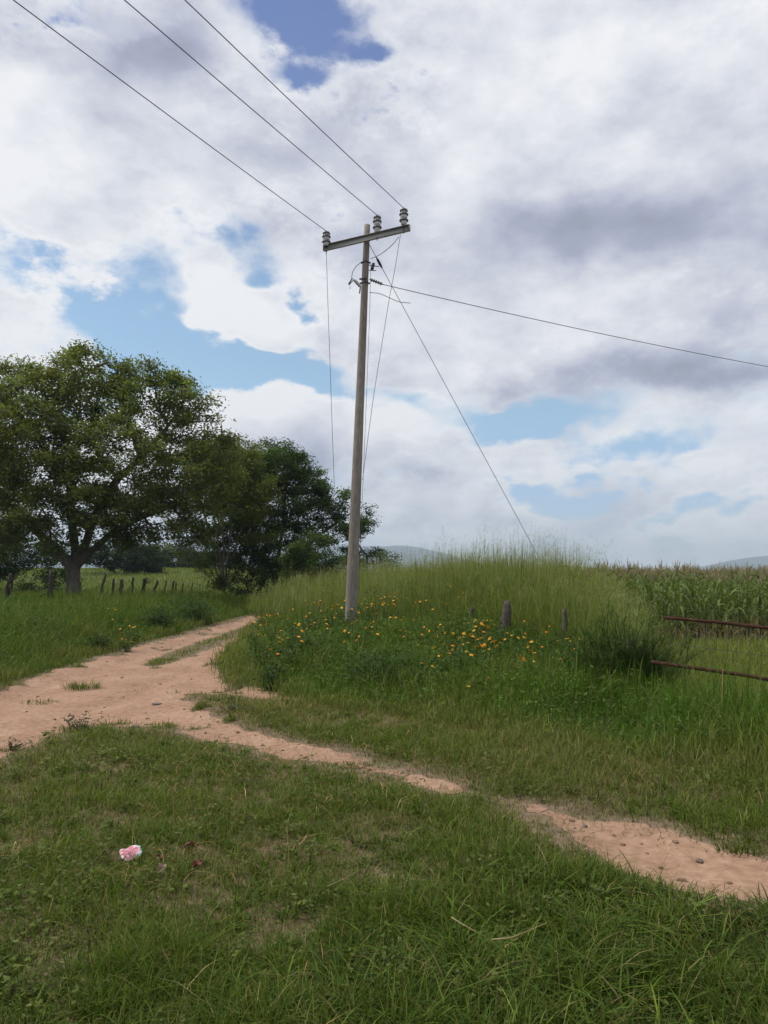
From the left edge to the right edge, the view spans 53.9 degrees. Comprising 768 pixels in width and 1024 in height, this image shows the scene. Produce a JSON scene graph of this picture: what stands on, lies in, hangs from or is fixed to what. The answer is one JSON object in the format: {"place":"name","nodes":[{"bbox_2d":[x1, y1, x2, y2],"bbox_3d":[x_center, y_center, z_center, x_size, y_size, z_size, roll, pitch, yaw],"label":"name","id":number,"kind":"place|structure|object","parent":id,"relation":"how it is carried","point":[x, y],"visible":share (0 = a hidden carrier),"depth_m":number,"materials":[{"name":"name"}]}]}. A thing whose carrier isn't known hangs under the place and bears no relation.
{"place":"outdoors","nodes":[
{"label":"outdoors","id":0,"kind":"place"},
{"bbox_2d":[0,578,252,686],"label":"roadside grass","id":1,"kind":"structure","parent":0,"point":[38,649],"depth_m":18.94,"materials":[{"name":"green plant"}]},
{"bbox_2d":[0,567,287,612],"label":"pasture grass","id":2,"kind":"structure","parent":0,"point":[155,576],"depth_m":74.82,"materials":[{"name":"green plant"}]},
{"bbox_2d":[0,615,767,903],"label":"dirt track","id":3,"kind":"structure","parent":0,"point":[39,718],"depth_m":8.34,"materials":[{"name":"beige soil"}]},
{"bbox_2d":[0,735,29,751],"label":"seedling","id":4,"kind":"object","parent":3,"relation":"on","point":[11,746],"visible":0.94,"depth_m":6.93,"materials":[{"name":"green plant"}]},
{"bbox_2d":[18,697,59,704],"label":"grass tuft","id":5,"kind":"object","parent":3,"relation":"on","point":[28,701],"visible":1,"depth_m":9.50,"materials":[{"name":"green plant"}]},
{"bbox_2d":[60,679,109,690],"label":"grass tuft","id":6,"kind":"object","parent":3,"relation":"on","point":[81,687],"visible":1,"depth_m":10.55,"materials":[{"name":"green plant"}]},
{"bbox_2d":[248,664,291,690],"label":"corner weed","id":7,"kind":"object","parent":3,"relation":"on","point":[272,676],"visible":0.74,"depth_m":10.22,"materials":[{"name":"green plant"}]},
{"bbox_2d":[336,760,373,768],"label":"grass tuft","id":8,"kind":"object","parent":3,"relation":"on","point":[353,762],"visible":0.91,"depth_m":6.33,"materials":[{"name":"plant"}]},
{"bbox_2d":[708,838,767,856],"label":"grass tuft","id":9,"kind":"object","parent":3,"relation":"on","point":[737,848],"visible":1,"depth_m":4.42,"materials":[{"name":"green plant"}]},
{"bbox_2d":[0,570,767,1023],"bbox_3d":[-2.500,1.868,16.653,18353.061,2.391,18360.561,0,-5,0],"label":"ground","id":10,"kind":"structure","parent":0,"point":[572,806],"depth_m":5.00,"materials":[{"name":"green plant"}]},
{"bbox_2d":[5,573,17,601],"bbox_3d":[-13.794,3.158,27.850,0.537,1.811,0.185,1,-5,-10],"label":"fence post","id":11,"kind":"object","parent":10,"relation":"on","point":[7,587],"visible":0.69,"depth_m":27.84,"materials":[{"name":"grey wood"}]},
{"bbox_2d":[0,515,85,592],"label":"thicket","id":12,"kind":"object","parent":10,"relation":"on","point":[8,566],"visible":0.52,"depth_m":57.24,"materials":[{"name":"green plant"}]},
{"bbox_2d":[40,570,52,599],"bbox_3d":[-12.920,3.162,28.849,0.561,1.921,0.214,0,-5,0],"label":"fence post","id":13,"kind":"object","parent":10,"relation":"on","point":[50,587],"visible":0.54,"depth_m":28.82,"materials":[{"name":"grey wood"}]},
{"bbox_2d":[52,705,102,732],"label":"seedling","id":14,"kind":"object","parent":10,"relation":"on","point":[82,725],"visible":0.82,"depth_m":7.72,"materials":[{"name":"green plant"}]},
{"bbox_2d":[81,627,114,649],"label":"leafy shrub","id":15,"kind":"object","parent":10,"relation":"on","point":[100,642],"visible":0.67,"depth_m":15.38,"materials":[{"name":"green plant"}]},
{"bbox_2d":[0,334,252,595],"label":"tree","id":16,"kind":"object","parent":10,"relation":"on","point":[64,468],"visible":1,"depth_m":34.71,"materials":[{"name":"green plant"}]},
{"bbox_2d":[115,635,137,651],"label":"flowering plant","id":17,"kind":"object","parent":10,"relation":"on","point":[125,646],"visible":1,"depth_m":15.63,"materials":[{"name":"green plant"}]},
{"bbox_2d":[85,539,173,573],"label":"bush","id":18,"kind":"object","parent":10,"relation":"on","point":[100,557],"visible":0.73,"depth_m":90.44,"materials":[{"name":"green plant"}]},
{"bbox_2d":[119,845,141,860],"bbox_3d":[-1.416,1.907,4.222,0.118,0.040,0.093,-5,27,-32],"label":"plastic wrapper","id":19,"kind":"object","parent":10,"relation":"on","point":[135,849],"visible":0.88,"depth_m":4.21,"materials":[{"name":"pink plastic"}]},
{"bbox_2d":[119,625,141,641],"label":"flowering plant","id":20,"kind":"object","parent":10,"relation":"on","point":[131,633],"visible":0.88,"depth_m":17.15,"materials":[{"name":"green plant"}]},
{"bbox_2d":[132,600,188,631],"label":"leafy shrub","id":21,"kind":"object","parent":10,"relation":"on","point":[163,620],"visible":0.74,"depth_m":20.72,"materials":[{"name":"green plant"}]},
{"bbox_2d":[126,541,196,566],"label":"bush","id":22,"kind":"object","parent":10,"relation":"on","point":[165,546],"visible":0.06,"depth_m":167.95,"materials":[{"name":"green plant"}]},
{"bbox_2d":[147,546,205,567],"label":"bush","id":23,"kind":"object","parent":10,"relation":"on","point":[166,552],"visible":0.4,"depth_m":122.63,"materials":[{"name":"green plant"}]},
{"bbox_2d":[162,587,230,625],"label":"leafy shrub","id":24,"kind":"object","parent":10,"relation":"on","point":[196,611],"visible":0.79,"depth_m":23.74,"materials":[{"name":"green plant"}]},
{"bbox_2d":[151,430,288,594],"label":"tree","id":25,"kind":"object","parent":10,"relation":"on","point":[255,489],"visible":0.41,"depth_m":43.70,"materials":[{"name":"green plant"}]},
{"bbox_2d":[194,549,247,569],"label":"bush","id":26,"kind":"object","parent":10,"relation":"on","point":[214,564],"visible":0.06,"depth_m":108.85,"materials":[{"name":"green plant"}]},
{"bbox_2d":[221,700,252,712],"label":"grass tuft","id":27,"kind":"object","parent":10,"relation":"on","point":[233,706],"visible":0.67,"depth_m":8.67,"materials":[{"name":"green plant"}]},
{"bbox_2d":[242,622,269,653],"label":"flowering plant","id":28,"kind":"object","parent":10,"relation":"on","point":[254,646],"visible":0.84,"depth_m":12.86,"materials":[{"name":"green plant"}]},
{"bbox_2d":[221,550,299,597],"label":"scrub","id":29,"kind":"object","parent":10,"relation":"on","point":[264,574],"visible":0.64,"depth_m":43.83,"materials":[{"name":"green plant"}]},
{"bbox_2d":[246,633,276,668],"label":"flowering plant","id":30,"kind":"object","parent":10,"relation":"on","point":[261,650],"visible":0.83,"depth_m":11.81,"materials":[{"name":"green plant"}]},
{"bbox_2d":[257,613,286,644],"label":"flowering plant","id":31,"kind":"object","parent":10,"relation":"on","point":[270,632],"visible":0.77,"depth_m":13.98,"materials":[{"name":"green plant"}]},
{"bbox_2d":[262,641,295,681],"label":"flowering plant","id":32,"kind":"object","parent":10,"relation":"on","point":[279,664],"visible":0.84,"depth_m":10.70,"materials":[{"name":"green plant"}]},
{"bbox_2d":[200,436,374,584],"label":"tree","id":33,"kind":"object","parent":10,"relation":"on","point":[290,460],"visible":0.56,"depth_m":47.22,"materials":[{"name":"green plant"}]},
{"bbox_2d":[274,636,308,672],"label":"flowering plant","id":34,"kind":"object","parent":10,"relation":"on","point":[296,652],"visible":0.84,"depth_m":11.36,"materials":[{"name":"green plant"}]},
{"bbox_2d":[264,627,321,665],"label":"leafy shrub","id":35,"kind":"object","parent":10,"relation":"on","point":[307,643],"visible":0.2,"depth_m":12.21,"materials":[{"name":"green plant"}]},
{"bbox_2d":[280,623,308,647],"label":"flowering plant","id":36,"kind":"object","parent":10,"relation":"on","point":[290,637],"visible":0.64,"depth_m":12.98,"materials":[{"name":"green plant"}]},
{"bbox_2d":[268,531,342,589],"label":"bush","id":37,"kind":"object","parent":10,"relation":"on","point":[295,557],"visible":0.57,"depth_m":40.50,"materials":[{"name":"green plant"}]},
{"bbox_2d":[314,551,370,584],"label":"bush","id":38,"kind":"object","parent":10,"relation":"on","point":[342,558],"visible":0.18,"depth_m":39.78,"materials":[{"name":"green plant"}]},
{"bbox_2d":[339,623,378,657],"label":"flowering plant","id":39,"kind":"object","parent":10,"relation":"on","point":[357,641],"visible":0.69,"depth_m":12.39,"materials":[{"name":"green plant"}]},
{"bbox_2d":[331,502,390,570],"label":"slim tree","id":40,"kind":"object","parent":10,"relation":"on","point":[343,550],"visible":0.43,"depth_m":49.78,"materials":[{"name":"green plant"}]},
{"bbox_2d":[322,208,410,624],"bbox_3d":[-0.434,-1.901,18.075,2.395,10.641,0.578,-2,-5,20],"label":"utility pole","id":41,"kind":"object","parent":10,"relation":"on","point":[353,561],"visible":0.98,"depth_m":18.16,"materials":[{"name":"concrete"}]},
{"bbox_2d":[13,0,325,230],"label":"line wire","id":42,"kind":"object","parent":41,"relation":"attached to","point":[156,106],"visible":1,"depth_m":13.32,"materials":[{"name":"black metal"}]},
{"bbox_2d":[124,0,376,214],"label":"line wire","id":43,"kind":"object","parent":41,"relation":"attached to","point":[240,99],"visible":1,"depth_m":13.39,"materials":[{"name":"black metal"}]},
{"bbox_2d":[185,0,403,207],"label":"line wire","id":44,"kind":"object","parent":41,"relation":"attached to","point":[285,96],"visible":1,"depth_m":13.36,"materials":[{"name":"black metal"}]},
{"bbox_2d":[369,244,543,565],"bbox_3d":[2.961,-1.415,21.614,0.064,9.781,9.624,-4,-6,44],"label":"guy wire","id":45,"kind":"object","parent":41,"relation":"attached to","point":[379,262],"visible":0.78,"depth_m":20.26,"materials":[{"name":"metal"}]},
{"bbox_2d":[384,284,767,366],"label":"line wire","id":46,"kind":"object","parent":41,"relation":"attached to","point":[566,326],"visible":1,"depth_m":20.85,"materials":[{"name":"grey metal"}]},
{"bbox_2d":[332,650,418,691],"bbox_3d":[-0.126,2.091,10.018,1.256,0.568,1.109,-2,-5,24],"label":"leafy shrub","id":47,"kind":"object","parent":10,"relation":"on","point":[378,667],"visible":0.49,"depth_m":9.96,"materials":[{"name":"green plant"}]},
{"bbox_2d":[371,549,405,568],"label":"bush","id":48,"kind":"object","parent":10,"relation":"on","point":[389,560],"visible":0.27,"depth_m":43.79,"materials":[{"name":"green plant"}]},
{"bbox_2d":[383,593,407,622],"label":"flowering plant","id":49,"kind":"object","parent":10,"relation":"on","point":[395,612],"visible":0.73,"depth_m":16.49,"materials":[{"name":"green plant"}]},
{"bbox_2d":[399,626,429,662],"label":"flowering plant","id":50,"kind":"object","parent":10,"relation":"on","point":[419,642],"visible":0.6,"depth_m":12.14,"materials":[{"name":"green plant"}]},
{"bbox_2d":[416,655,446,688],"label":"flowering plant","id":51,"kind":"object","parent":10,"relation":"on","point":[422,665],"visible":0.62,"depth_m":9.82,"materials":[{"name":"green plant"}]},
{"bbox_2d":[241,518,674,670],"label":"tall grass","id":52,"kind":"structure","parent":10,"relation":"on","point":[493,585],"depth_m":17.14,"materials":[{"name":"green plant"}]},
{"bbox_2d":[425,642,499,683],"bbox_3d":[1.077,2.110,10.568,1.048,0.600,1.010,0,-5,0],"label":"leafy shrub","id":53,"kind":"object","parent":10,"relation":"on","point":[457,657],"visible":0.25,"depth_m":10.44,"materials":[{"name":"green plant"}]},
{"bbox_2d":[220,608,728,749],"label":"weeds","id":54,"kind":"object","parent":10,"relation":"on","point":[434,625],"visible":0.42,"depth_m":10.58,"materials":[{"name":"green plant"}]},
{"bbox_2d":[467,637,495,668],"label":"flowering plant","id":55,"kind":"object","parent":10,"relation":"on","point":[490,647],"visible":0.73,"depth_m":11.42,"materials":[{"name":"green plant"}]},
{"bbox_2d":[466,677,501,703],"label":"flowering plant","id":56,"kind":"object","parent":10,"relation":"on","point":[480,684],"visible":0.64,"depth_m":9.01,"materials":[{"name":"green plant"}]},
{"bbox_2d":[208,581,767,780],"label":"long grass","id":57,"kind":"structure","parent":10,"relation":"on","point":[747,738],"depth_m":8.59,"materials":[{"name":"green plant"}]},
{"bbox_2d":[484,640,513,668],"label":"flowering plant","id":58,"kind":"object","parent":10,"relation":"on","point":[496,646],"visible":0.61,"depth_m":11.06,"materials":[{"name":"green plant"}]},
{"bbox_2d":[497,601,511,637],"bbox_3d":[2.081,2.085,13.266,0.312,1.049,0.252,-2,-5,22],"label":"fence post","id":59,"kind":"object","parent":10,"relation":"on","point":[506,612],"visible":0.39,"depth_m":13.24,"materials":[{"name":"grey wood"}]},
{"bbox_2d":[491,922,547,940],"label":"dry stalk","id":60,"kind":"object","parent":10,"relation":"on","point":[516,935],"visible":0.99,"depth_m":3.07,"materials":[{"name":"plant"}]},
{"bbox_2d":[562,609,567,640],"bbox_3d":[2.967,2.089,12.274,0.163,1.029,0.131,0,-5,0],"label":"fence post","id":61,"kind":"object","parent":10,"relation":"on","point":[564,613],"visible":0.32,"depth_m":12.27,"materials":[{"name":"grey wood"}]},
{"bbox_2d":[616,558,638,609],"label":"corn plant","id":62,"kind":"object","parent":10,"relation":"on","point":[627,577],"visible":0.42,"depth_m":17.63,"materials":[{"name":"green plant"}]},
{"bbox_2d":[548,596,707,697],"bbox_3d":[3.115,1.716,9.592,2.265,1.337,1.706,0,-5,0],"label":"feathery bush","id":63,"kind":"object","parent":10,"relation":"on","point":[641,648],"visible":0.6,"depth_m":9.47,"materials":[{"name":"green plant"}]},
{"bbox_2d":[624,564,648,615],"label":"corn plant","id":64,"kind":"object","parent":10,"relation":"on","point":[635,574],"visible":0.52,"depth_m":16.68,"materials":[{"name":"green plant"}]},
{"bbox_2d":[637,566,656,638],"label":"corn plant","id":65,"kind":"object","parent":10,"relation":"on","point":[646,587],"visible":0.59,"depth_m":16.71,"materials":[{"name":"green plant"}]},
{"bbox_2d":[529,563,767,623],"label":"corn field","id":66,"kind":"structure","parent":10,"relation":"on","point":[704,570],"depth_m":25.42,"materials":[{"name":"green plant"}]},
{"bbox_2d":[631,565,671,633],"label":"corn plant","id":67,"kind":"object","parent":10,"relation":"on","point":[650,574],"visible":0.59,"depth_m":16.85,"materials":[{"name":"green plant"}]},
{"bbox_2d":[636,569,668,631],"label":"corn plant","id":68,"kind":"object","parent":10,"relation":"on","point":[651,594],"visible":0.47,"depth_m":17.48,"materials":[{"name":"green plant"}]},
{"bbox_2d":[645,572,679,634],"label":"corn plant","id":69,"kind":"object","parent":10,"relation":"on","point":[656,579],"visible":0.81,"depth_m":16.79,"materials":[{"name":"green plant"}]},
{"bbox_2d":[648,559,680,636],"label":"corn plant","id":70,"kind":"object","parent":10,"relation":"on","point":[660,565],"visible":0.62,"depth_m":18.37,"materials":[{"name":"green plant"}]},
{"bbox_2d":[658,567,675,632],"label":"corn plant","id":71,"kind":"object","parent":10,"relation":"on","point":[666,598],"visible":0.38,"depth_m":19.07,"materials":[{"name":"green plant"}]},
{"bbox_2d":[652,568,681,633],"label":"corn plant","id":72,"kind":"object","parent":10,"relation":"on","point":[664,601],"visible":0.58,"depth_m":18.34,"materials":[{"name":"green plant"}]},
{"bbox_2d":[663,568,683,638],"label":"corn plant","id":73,"kind":"object","parent":10,"relation":"on","point":[671,597],"visible":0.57,"depth_m":17.37,"materials":[{"name":"green plant"}]},
{"bbox_2d":[658,563,690,639],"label":"corn plant","id":74,"kind":"object","parent":10,"relation":"on","point":[677,593],"visible":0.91,"depth_m":16.65,"materials":[{"name":"green plant"}]},
{"bbox_2d":[662,560,696,637],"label":"corn plant","id":75,"kind":"object","parent":10,"relation":"on","point":[690,589],"visible":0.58,"depth_m":18.29,"materials":[{"name":"green plant"}]},
{"bbox_2d":[671,566,699,637],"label":"corn plant","id":76,"kind":"object","parent":10,"relation":"on","point":[683,602],"visible":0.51,"depth_m":17.52,"materials":[{"name":"green plant"}]},
{"bbox_2d":[671,563,700,631],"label":"corn plant","id":77,"kind":"object","parent":10,"relation":"on","point":[687,572],"visible":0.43,"depth_m":18.98,"materials":[{"name":"green plant"}]},
{"bbox_2d":[666,562,710,638],"bbox_3d":[6.654,2.041,16.647,0.912,1.893,0.504,-4,-6,41],"label":"corn plant","id":78,"kind":"object","parent":10,"relation":"on","point":[684,566],"visible":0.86,"depth_m":16.71,"materials":[{"name":"green plant"}]},
{"bbox_2d":[679,572,706,637],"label":"corn plant","id":79,"kind":"object","parent":10,"relation":"on","point":[693,606],"visible":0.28,"depth_m":19.08,"materials":[{"name":"green plant"}]},
{"bbox_2d":[675,560,712,637],"bbox_3d":[7.130,2.092,17.525,0.848,1.948,0.466,-4,-6,40],"label":"corn plant","id":80,"kind":"object","parent":10,"relation":"on","point":[690,570],"visible":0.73,"depth_m":17.54,"materials":[{"name":"green plant"}]},
{"bbox_2d":[681,568,707,636],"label":"corn plant","id":81,"kind":"object","parent":10,"relation":"on","point":[692,576],"visible":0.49,"depth_m":18.39,"materials":[{"name":"green plant"}]},
{"bbox_2d":[679,565,718,639],"bbox_3d":[6.927,2.085,16.739,0.488,1.828,0.905,1,-5,-11],"label":"corn plant","id":82,"kind":"object","parent":10,"relation":"on","point":[696,587],"visible":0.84,"depth_m":16.78,"materials":[{"name":"green plant"}]},
{"bbox_2d":[687,572,721,638],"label":"corn plant","id":83,"kind":"object","parent":10,"relation":"on","point":[705,574],"visible":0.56,"depth_m":18.24,"materials":[{"name":"green plant"}]},
{"bbox_2d":[642,624,767,719],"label":"paddock grass","id":84,"kind":"structure","parent":10,"relation":"on","point":[746,646],"depth_m":12.49,"materials":[{"name":"green plant"}]},
{"bbox_2d":[689,573,728,633],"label":"corn plant","id":85,"kind":"object","parent":10,"relation":"on","point":[710,575],"visible":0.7,"depth_m":17.54,"materials":[{"name":"green plant"}]},
{"bbox_2d":[651,616,767,688],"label":"pipe gate","id":86,"kind":"structure","parent":10,"relation":"on","point":[750,626],"depth_m":8.29,"materials":[{"name":"metal"}]},
{"bbox_2d":[704,569,720,636],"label":"corn plant","id":87,"kind":"object","parent":10,"relation":"on","point":[706,598],"visible":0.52,"depth_m":18.38,"materials":[{"name":"green plant"}]},
{"bbox_2d":[697,574,734,639],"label":"corn plant","id":88,"kind":"object","parent":10,"relation":"on","point":[716,579],"visible":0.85,"depth_m":16.70,"materials":[{"name":"green plant"}]},
{"bbox_2d":[703,564,740,638],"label":"corn plant","id":89,"kind":"object","parent":10,"relation":"on","point":[721,603],"visible":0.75,"depth_m":17.66,"materials":[{"name":"green plant"}]},
{"bbox_2d":[709,568,735,637],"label":"corn plant","id":90,"kind":"object","parent":10,"relation":"on","point":[720,605],"visible":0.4,"depth_m":19.19,"materials":[{"name":"green plant"}]},
{"bbox_2d":[717,563,740,635],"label":"corn plant","id":91,"kind":"object","parent":10,"relation":"on","point":[732,602],"visible":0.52,"depth_m":18.40,"materials":[{"name":"green plant"}]},
{"bbox_2d":[711,563,748,640],"bbox_3d":[7.723,2.070,16.771,0.451,1.914,0.848,4,-6,-43],"label":"corn plant","id":92,"kind":"object","parent":10,"relation":"on","point":[723,581],"visible":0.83,"depth_m":16.74,"materials":[{"name":"green plant"}]},
{"bbox_2d":[716,569,743,639],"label":"corn plant","id":93,"kind":"object","parent":10,"relation":"on","point":[724,578],"visible":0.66,"depth_m":17.55,"materials":[{"name":"green plant"}]},
{"bbox_2d":[731,562,750,636],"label":"corn plant","id":94,"kind":"object","parent":10,"relation":"on","point":[736,570],"visible":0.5,"depth_m":18.31,"materials":[{"name":"green plant"}]},
{"bbox_2d":[722,572,763,641],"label":"corn plant","id":95,"kind":"object","parent":10,"relation":"on","point":[727,611],"visible":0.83,"depth_m":16.68,"materials":[{"name":"green plant"}]},
{"bbox_2d":[725,566,766,638],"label":"corn plant","id":96,"kind":"object","parent":10,"relation":"on","point":[746,573],"visible":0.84,"depth_m":16.81,"materials":[{"name":"green plant"}]},
{"bbox_2d":[727,561,765,637],"bbox_3d":[8.362,2.106,17.438,0.926,1.979,0.373,-1,-5,12],"label":"corn plant","id":97,"kind":"object","parent":10,"relation":"on","point":[746,601],"visible":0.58,"depth_m":17.49,"materials":[{"name":"green plant"}]},
{"bbox_2d":[730,566,766,636],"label":"corn plant","id":98,"kind":"object","parent":10,"relation":"on","point":[749,602],"visible":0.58,"depth_m":17.55,"materials":[{"name":"green plant"}]},
{"bbox_2d":[743,573,759,637],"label":"corn plant","id":99,"kind":"object","parent":10,"relation":"on","point":[748,601],"visible":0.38,"depth_m":18.41,"materials":[{"name":"green plant"}]},
{"bbox_2d":[740,569,767,637],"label":"corn plant","id":100,"kind":"object","parent":10,"relation":"on","point":[754,615],"visible":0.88,"depth_m":16.76,"materials":[{"name":"green plant"}]},
{"bbox_2d":[747,564,767,638],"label":"corn plant","id":101,"kind":"object","parent":10,"relation":"on","point":[760,600],"visible":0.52,"depth_m":17.58,"materials":[{"name":"green plant"}]},
{"bbox_2d":[748,575,767,640],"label":"corn plant","id":102,"kind":"object","parent":10,"relation":"on","point":[761,582],"visible":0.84,"depth_m":16.86,"materials":[{"name":"green plant"}]},
{"bbox_2d":[750,567,767,634],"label":"corn plant","id":103,"kind":"object","parent":10,"relation":"on","point":[766,574],"visible":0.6,"depth_m":18.22,"materials":[{"name":"green plant"}]},
{"bbox_2d":[0,0,767,569],"label":"sky","id":104,"kind":"structure","parent":0,"point":[599,166],"materials":[{"name":"white"}]},
{"bbox_2d":[2,546,767,570],"bbox_3d":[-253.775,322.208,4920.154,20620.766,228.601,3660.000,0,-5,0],"label":"hills","id":105,"kind":"structure","parent":0,"point":[754,561],"depth_m":5001.43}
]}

